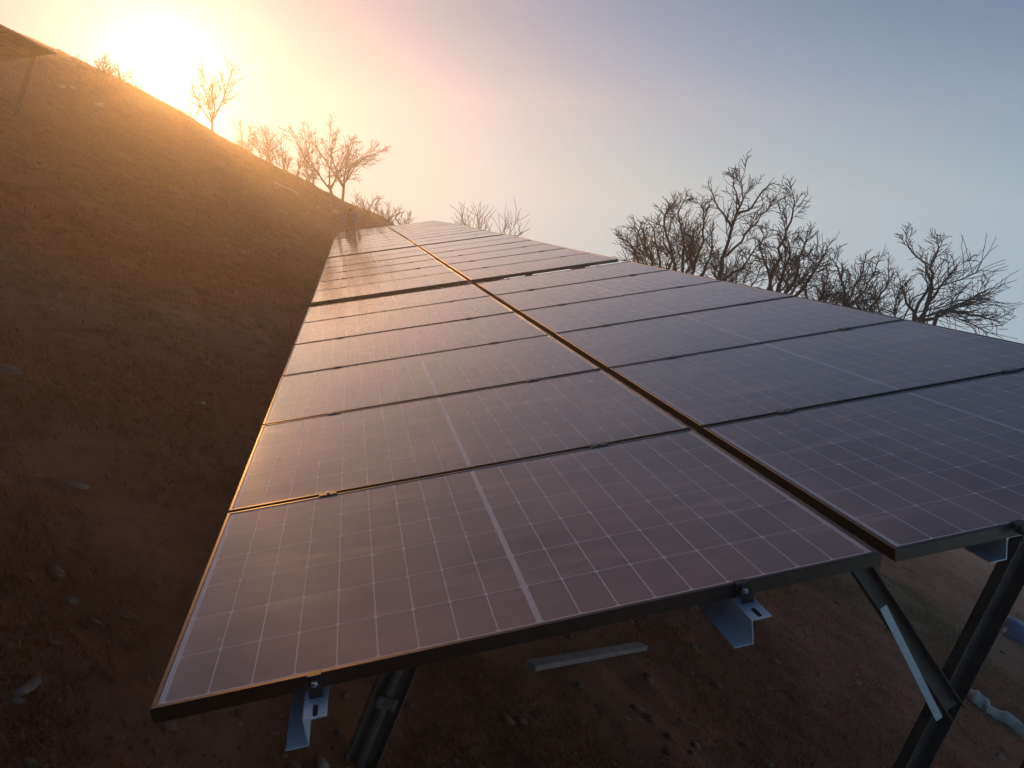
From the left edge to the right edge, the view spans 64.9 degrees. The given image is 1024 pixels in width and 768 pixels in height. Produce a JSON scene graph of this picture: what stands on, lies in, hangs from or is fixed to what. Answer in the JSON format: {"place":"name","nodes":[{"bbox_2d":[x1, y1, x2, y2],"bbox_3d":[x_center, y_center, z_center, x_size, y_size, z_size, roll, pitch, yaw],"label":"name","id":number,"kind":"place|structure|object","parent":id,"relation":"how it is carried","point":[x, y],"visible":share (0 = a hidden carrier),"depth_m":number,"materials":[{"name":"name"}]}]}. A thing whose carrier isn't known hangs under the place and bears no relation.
{"place":"outdoors","nodes":[
{"label":"outdoors","id":0,"kind":"place"},
{"bbox_2d":[0,24,1023,767],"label":"hillside","id":1,"kind":"structure","parent":0,"point":[178,559],"depth_m":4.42,"materials":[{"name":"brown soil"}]},
{"bbox_2d":[0,364,23,375],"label":"stone","id":2,"kind":"object","parent":1,"relation":"on","point":[11,369],"visible":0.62,"depth_m":4.01,"materials":[{"name":"grey stone"}]},
{"bbox_2d":[10,676,41,695],"bbox_3d":[-1.258,0.782,2.072,0.103,0.031,0.104,-18,10,11],"label":"stone","id":3,"kind":"object","parent":1,"relation":"on","point":[31,684],"visible":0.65,"depth_m":2.04,"materials":[{"name":"grey stone"}]},
{"bbox_2d":[0,24,56,115],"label":"solar array","id":4,"kind":"object","parent":1,"relation":"on","point":[14,45],"visible":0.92,"depth_m":16.51,"materials":[{"name":"black glass"}]},
{"bbox_2d":[22,47,86,84],"bbox_3d":[-19.743,-13.729,34.850,1.622,1.493,2.242,5,14,22],"label":"bare shrub","id":5,"kind":"object","parent":1,"relation":"on","point":[56,78],"visible":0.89,"depth_m":34.74,"materials":[{"name":"brown plant"}]},
{"bbox_2d":[55,49,69,58],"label":"boulder","id":6,"kind":"object","parent":1,"relation":"on","point":[63,53],"visible":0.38,"depth_m":47.56,"materials":[{"name":"stone"}]},
{"bbox_2d":[66,481,89,488],"bbox_3d":[-1.740,0.417,3.230,0.086,0.085,0.081,-6,14,-27],"label":"stone","id":7,"kind":"object","parent":1,"relation":"on","point":[79,485],"visible":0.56,"depth_m":3.20,"materials":[{"name":"grey stone"}]},
{"bbox_2d":[86,381,99,387],"bbox_3d":[-2.321,0.016,4.422,0.135,0.064,0.086,-2,13,-11],"label":"stone","id":8,"kind":"object","parent":1,"relation":"on","point":[94,384],"visible":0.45,"depth_m":4.39,"materials":[{"name":"grey stone"}]},
{"bbox_2d":[94,102,103,107],"bbox_3d":[-17.886,-11.980,34.779,0.429,0.328,0.471,5,34,22],"label":"stone","id":9,"kind":"object","parent":1,"relation":"on","point":[99,104],"visible":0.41,"depth_m":34.67,"materials":[{"name":"stone"}]},
{"bbox_2d":[84,52,115,81],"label":"bare shrub","id":10,"kind":"object","parent":1,"relation":"on","point":[103,73],"visible":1,"depth_m":42.00,"materials":[{"name":"brown plant"}]},
{"bbox_2d":[100,61,136,84],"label":"bare shrub","id":11,"kind":"object","parent":1,"relation":"on","point":[119,76],"visible":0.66,"depth_m":46.12,"materials":[{"name":"brown plant"}]},
{"bbox_2d":[114,73,141,92],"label":"bare shrub","id":12,"kind":"object","parent":1,"relation":"on","point":[130,84],"visible":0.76,"depth_m":49.44,"materials":[{"name":"brown plant"}]},
{"bbox_2d":[174,102,202,119],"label":"bare shrub","id":13,"kind":"object","parent":1,"relation":"on","point":[184,114],"visible":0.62,"depth_m":52.58,"materials":[{"name":"brown plant"}]},
{"bbox_2d":[184,53,242,132],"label":"bare tree","id":14,"kind":"object","parent":1,"relation":"on","point":[209,107],"visible":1,"depth_m":51.07,"materials":[{"name":"brown plant"}]},
{"bbox_2d":[218,114,272,155],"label":"bare shrub","id":15,"kind":"object","parent":1,"relation":"on","point":[251,143],"visible":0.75,"depth_m":53.63,"materials":[{"name":"brown plant"}]},
{"bbox_2d":[252,124,282,163],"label":"bare shrub","id":16,"kind":"object","parent":1,"relation":"on","point":[266,146],"visible":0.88,"depth_m":52.50,"materials":[{"name":"brown plant"}]},
{"bbox_2d":[258,134,311,171],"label":"bare shrub","id":17,"kind":"object","parent":1,"relation":"on","point":[284,159],"visible":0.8,"depth_m":52.24,"materials":[{"name":"brown plant"}]},
{"bbox_2d":[293,158,320,187],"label":"bare shrub","id":18,"kind":"object","parent":1,"relation":"on","point":[307,178],"visible":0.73,"depth_m":50.48,"materials":[{"name":"brown plant"}]},
{"bbox_2d":[279,113,392,202],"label":"bare tree","id":19,"kind":"object","parent":1,"relation":"on","point":[349,163],"visible":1,"depth_m":48.90,"materials":[{"name":"brown plant"}]},
{"bbox_2d":[347,190,383,217],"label":"bare shrub","id":20,"kind":"object","parent":1,"relation":"on","point":[370,205],"visible":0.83,"depth_m":47.94,"materials":[{"name":"brown plant"}]},
{"bbox_2d":[357,197,404,225],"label":"bare shrub","id":21,"kind":"object","parent":1,"relation":"on","point":[383,214],"visible":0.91,"depth_m":47.49,"materials":[{"name":"brown plant"}]},
{"bbox_2d":[334,220,454,244],"bbox_3d":[-3.779,-3.965,26.222,3.490,2.172,7.112,-9,14,-9],"label":"solar array","id":22,"kind":"object","parent":1,"relation":"on","point":[385,229],"visible":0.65,"depth_m":25.39,"materials":[{"name":"black glass"}]},
{"bbox_2d":[387,210,416,225],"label":"bare shrub","id":23,"kind":"object","parent":1,"relation":"on","point":[404,222],"visible":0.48,"depth_m":46.81,"materials":[{"name":"brown plant"}]},
{"bbox_2d":[328,224,502,291],"bbox_3d":[-2.426,-2.452,19.500,3.489,2.188,7.112,-9,14,-9],"label":"solar array","id":24,"kind":"object","parent":1,"relation":"on","point":[391,241],"visible":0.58,"depth_m":18.23,"materials":[{"name":"black glass"}]},
{"bbox_2d":[311,235,618,344],"bbox_3d":[-1.014,-0.854,12.563,3.490,2.220,7.112,-9,14,-9],"label":"solar array","id":25,"kind":"object","parent":1,"relation":"on","point":[386,272],"visible":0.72,"depth_m":10.79,"materials":[{"name":"black glass"}]},
{"bbox_2d":[451,200,529,282],"bbox_3d":[-1.596,-6.955,40.332,4.675,4.711,3.894,-2,13,-11],"label":"bare shrub","id":26,"kind":"object","parent":1,"relation":"on","point":[478,221],"visible":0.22,"depth_m":39.95,"materials":[{"name":"brown plant"}]},
{"bbox_2d":[0,92,1023,767],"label":"rubble","id":27,"kind":"object","parent":1,"relation":"on","point":[168,726],"visible":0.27,"depth_m":3.61,"materials":[{"name":"stone"}]},
{"bbox_2d":[0,129,1023,767],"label":"rocks","id":28,"kind":"object","parent":1,"relation":"on","point":[462,673],"visible":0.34,"depth_m":3.53,"materials":[{"name":"grey stone"}]},
{"bbox_2d":[523,642,647,671],"bbox_3d":[0.404,1.342,3.996,0.064,0.508,1.178,8,15,33],"label":"plank","id":29,"kind":"object","parent":1,"relation":"on","point":[549,662],"visible":1,"depth_m":3.86,"materials":[{"name":"grey wood"}]},
{"bbox_2d":[150,261,1023,767],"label":"solar array","id":30,"kind":"object","parent":1,"relation":"on","point":[436,475],"visible":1,"depth_m":2.71,"materials":[{"name":"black glass"}]},
{"bbox_2d":[612,212,679,401],"bbox_3d":[2.777,-1.233,16.587,1.588,4.536,1.565,-2,13,-11],"label":"bare tree","id":31,"kind":"object","parent":1,"relation":"on","point":[644,237],"visible":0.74,"depth_m":16.08,"materials":[{"name":"brown plant"}]},
{"bbox_2d":[622,229,727,411],"bbox_3d":[3.051,-0.915,16.009,2.506,4.296,1.070,-2,13,-11],"label":"bare shrub","id":32,"kind":"object","parent":1,"relation":"on","point":[647,260],"visible":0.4,"depth_m":15.66,"materials":[{"name":"brown plant"}]},
{"bbox_2d":[642,187,722,426],"bbox_3d":[3.357,-1.169,15.509,1.639,5.095,1.392,-11,17,-41],"label":"bare tree","id":33,"kind":"object","parent":1,"relation":"on","point":[692,250],"visible":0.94,"depth_m":15.14,"materials":[{"name":"brown plant"}]},
{"bbox_2d":[694,244,772,452],"bbox_3d":[4.187,-0.433,15.485,1.796,4.487,1.142,-11,17,-41],"label":"bare shrub","id":34,"kind":"object","parent":1,"relation":"on","point":[726,271],"visible":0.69,"depth_m":14.95,"materials":[{"name":"brown plant"}]},
{"bbox_2d":[696,149,788,435],"bbox_3d":[4.074,-1.244,14.525,1.414,5.708,1.867,6,14,26],"label":"bare tree","id":35,"kind":"object","parent":1,"relation":"on","point":[731,226],"visible":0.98,"depth_m":13.93,"materials":[{"name":"brown plant"}]},
{"bbox_2d":[751,174,844,480],"bbox_3d":[4.810,-0.673,14.057,1.495,5.780,2.257,6,14,25],"label":"bare tree","id":36,"kind":"object","parent":1,"relation":"on","point":[795,259],"visible":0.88,"depth_m":13.45,"materials":[{"name":"brown plant"}]},
{"bbox_2d":[790,261,857,507],"bbox_3d":[5.254,0.203,13.990,1.173,4.644,1.358,8,15,32],"label":"bare shrub","id":37,"kind":"object","parent":1,"relation":"on","point":[822,281],"visible":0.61,"depth_m":13.41,"materials":[{"name":"brown plant"}]},
{"bbox_2d":[811,244,901,312],"bbox_3d":[5.502,0.252,13.309,1.422,5.131,1.752,5,13,20],"label":"bare tree","id":38,"kind":"object","parent":1,"relation":"on","point":[844,301],"visible":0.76,"depth_m":13.03,"materials":[{"name":"brown plant"}]},
{"bbox_2d":[833,277,925,544],"bbox_3d":[5.719,0.692,12.865,1.595,4.752,1.307,-2,13,-11],"label":"bare shrub","id":39,"kind":"object","parent":1,"relation":"on","point":[881,308],"visible":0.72,"depth_m":12.51,"materials":[{"name":"brown plant"}]},
{"bbox_2d":[871,222,1023,567],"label":"bare tree","id":40,"kind":"object","parent":1,"relation":"on","point":[942,312],"visible":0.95,"depth_m":12.12,"materials":[{"name":"brown plant"}]},
{"bbox_2d":[967,689,1023,739],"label":"plastic strip","id":41,"kind":"object","parent":1,"relation":"on","point":[979,700],"visible":0.95,"depth_m":6.75,"materials":[{"name":"white plastic"}]},
{"bbox_2d":[993,752,1004,760],"bbox_3d":[3.453,2.648,5.716,0.108,0.103,0.096,0,13,-1],"label":"stone","id":42,"kind":"object","parent":1,"relation":"on","point":[999,755],"visible":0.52,"depth_m":5.68,"materials":[{"name":"grey stone"}]},
{"bbox_2d":[1001,616,1023,644],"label":"blue canister","id":43,"kind":"object","parent":1,"relation":"on","point":[1012,629],"visible":0.88,"depth_m":11.73,"materials":[{"name":"plastic"}]},
{"bbox_2d":[0,0,1023,343],"label":"sky","id":44,"kind":"structure","parent":0,"point":[581,114],"materials":[{"name":"blue"}]}
]}

